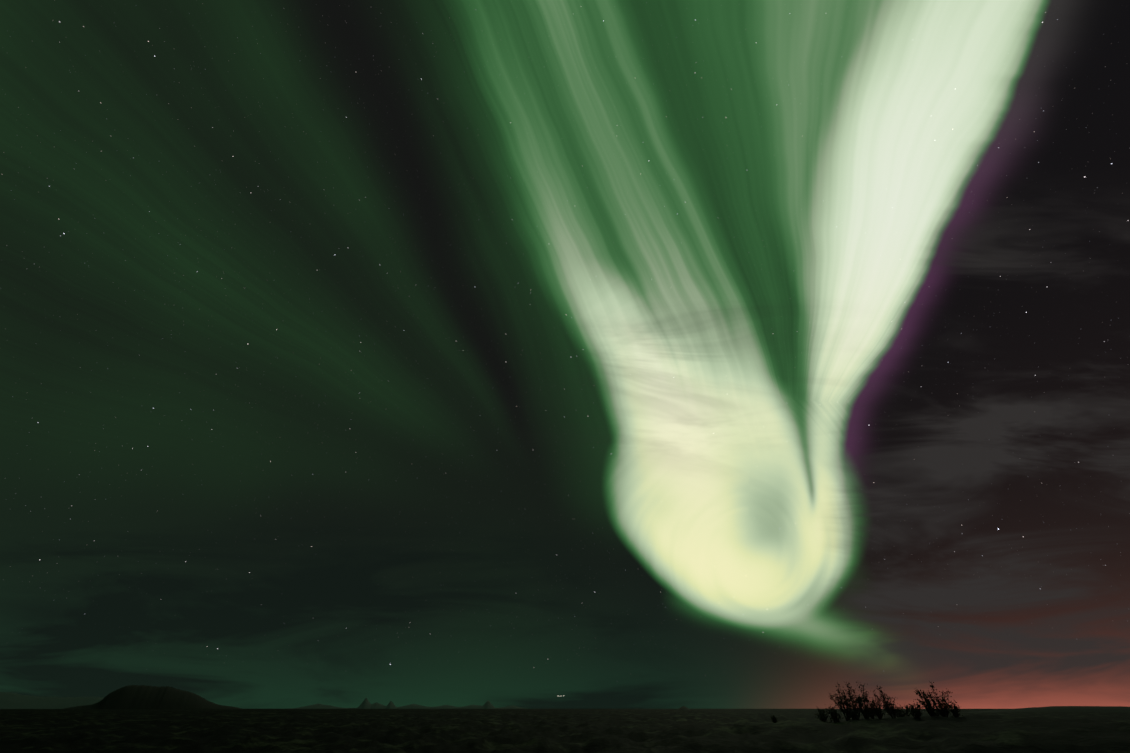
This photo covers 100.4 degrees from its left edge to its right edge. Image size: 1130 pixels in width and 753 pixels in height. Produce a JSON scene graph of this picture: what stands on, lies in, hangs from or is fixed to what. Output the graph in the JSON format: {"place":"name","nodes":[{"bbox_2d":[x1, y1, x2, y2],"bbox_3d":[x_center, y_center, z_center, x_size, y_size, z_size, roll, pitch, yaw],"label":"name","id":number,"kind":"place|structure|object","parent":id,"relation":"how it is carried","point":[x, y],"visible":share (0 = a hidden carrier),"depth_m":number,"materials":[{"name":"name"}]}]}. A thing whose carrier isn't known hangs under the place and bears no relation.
{"place":"outdoors","nodes":[
{"label":"outdoors","id":0,"kind":"place"},
{"bbox_2d":[0,692,102,708],"bbox_3d":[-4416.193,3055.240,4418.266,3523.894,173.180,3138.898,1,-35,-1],"label":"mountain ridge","id":1,"kind":"structure","parent":0,"point":[9,700],"depth_m":3998.09,"materials":[{"name":"black"}]},
{"bbox_2d":[288,698,525,708],"bbox_3d":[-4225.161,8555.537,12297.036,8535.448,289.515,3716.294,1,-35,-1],"label":"hills","id":2,"kind":"structure","parent":0,"point":[365,704],"depth_m":12159.28,"materials":[{"name":"black"}]},
{"bbox_2d":[0,709,1129,752],"bbox_3d":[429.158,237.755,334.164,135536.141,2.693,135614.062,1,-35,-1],"label":"ground","id":3,"kind":"structure","parent":0,"point":[398,731],"depth_m":35.59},
{"bbox_2d":[64,685,240,708],"bbox_3d":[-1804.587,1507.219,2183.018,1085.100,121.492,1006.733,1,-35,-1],"label":"hill","id":4,"kind":"structure","parent":3,"relation":"on","point":[142,697],"depth_m":2012.22,"materials":[{"name":"black"}]},
{"bbox_2d":[677,706,689,709],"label":"hill","id":5,"kind":"structure","parent":3,"relation":"on","point":[683,708],"depth_m":705.13,"materials":[{"name":"black"}]},
{"bbox_2d":[770,715,777,722],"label":"birch shrub","id":6,"kind":"object","parent":3,"relation":"on","point":[774,719],"visible":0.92,"depth_m":37.62,"materials":[{"name":"black plant"}]},
{"bbox_2d":[815,708,828,721],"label":"birch shrub","id":7,"kind":"object","parent":3,"relation":"on","point":[821,717],"visible":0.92,"depth_m":36.12,"materials":[{"name":"black plant"}]},
{"bbox_2d":[825,704,843,722],"bbox_3d":[19.557,24.534,34.179,1.331,1.274,0.921,1,-35,-1],"label":"birch shrub","id":8,"kind":"object","parent":3,"relation":"on","point":[834,716],"visible":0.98,"depth_m":34.10,"materials":[{"name":"black plant"}]},
{"bbox_2d":[829,682,854,720],"bbox_3d":[20.834,24.399,35.350,1.491,2.548,2.353,-7,-36,10],"label":"birch shrub","id":9,"kind":"object","parent":3,"relation":"on","point":[841,703],"visible":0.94,"depth_m":35.20,"materials":[{"name":"black plant"}]},
{"bbox_2d":[848,708,858,719],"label":"birch shrub","id":10,"kind":"object","parent":3,"relation":"on","point":[855,716],"visible":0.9,"depth_m":34.39,"materials":[{"name":"black plant"}]},
{"bbox_2d":[848,693,862,719],"bbox_3d":[22.377,25.661,36.727,1.757,2.096,1.647,1,-35,-1],"label":"birch shrub","id":11,"kind":"object","parent":3,"relation":"on","point":[855,708],"visible":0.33,"depth_m":36.41,"materials":[{"name":"black plant"}]},
{"bbox_2d":[845,682,874,718],"bbox_3d":[21.519,23.691,34.440,1.787,2.416,1.736,1,-35,-1],"label":"birch shrub","id":12,"kind":"object","parent":3,"relation":"on","point":[859,700],"visible":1,"depth_m":34.20,"materials":[{"name":"black plant"}]},
{"bbox_2d":[867,707,875,718],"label":"birch shrub","id":13,"kind":"object","parent":3,"relation":"on","point":[871,714],"visible":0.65,"depth_m":34.72,"materials":[{"name":"black plant"}]},
{"bbox_2d":[864,690,889,718],"bbox_3d":[23.288,24.277,34.945,1.916,1.916,1.339,1,-35,-1],"label":"birch shrub","id":14,"kind":"object","parent":3,"relation":"on","point":[877,711],"visible":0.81,"depth_m":34.75,"materials":[{"name":"black plant"}]},
{"bbox_2d":[876,686,899,717],"bbox_3d":[23.463,23.602,34.081,1.263,2.284,0.829,-14,-38,19],"label":"birch shrub","id":15,"kind":"object","parent":3,"relation":"on","point":[889,708],"visible":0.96,"depth_m":33.97,"materials":[{"name":"black plant"}]},
{"bbox_2d":[894,702,910,716],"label":"birch shrub","id":16,"kind":"object","parent":3,"relation":"on","point":[901,714],"visible":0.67,"depth_m":34.72,"materials":[{"name":"black plant"}]},
{"bbox_2d":[907,699,923,717],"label":"birch shrub","id":17,"kind":"object","parent":3,"relation":"on","point":[916,711],"visible":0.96,"depth_m":32.41,"materials":[{"name":"black plant"}]},
{"bbox_2d":[914,689,938,715],"bbox_3d":[25.652,23.076,33.394,1.284,1.727,1.634,-15,-38,20],"label":"birch shrub","id":18,"kind":"object","parent":3,"relation":"on","point":[926,703],"visible":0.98,"depth_m":33.22,"materials":[{"name":"black plant"}]},
{"bbox_2d":[926,682,952,716],"bbox_3d":[26.793,23.128,33.656,1.770,2.359,1.506,24,-42,-30],"label":"birch shrub","id":19,"kind":"object","parent":3,"relation":"on","point":[944,710],"visible":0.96,"depth_m":33.52,"materials":[{"name":"black plant"}]},
{"bbox_2d":[944,699,962,717],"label":"birch shrub","id":20,"kind":"object","parent":3,"relation":"on","point":[955,710],"visible":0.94,"depth_m":31.73,"materials":[{"name":"black plant"}]},
{"bbox_2d":[963,706,1129,712],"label":"hill","id":21,"kind":"structure","parent":3,"relation":"on","point":[1082,709],"depth_m":297.68,"materials":[{"name":"black"}]},
{"bbox_2d":[0,0,1129,708],"label":"sky","id":22,"kind":"structure","parent":0,"point":[528,354],"materials":[{"name":"green"}]}
]}

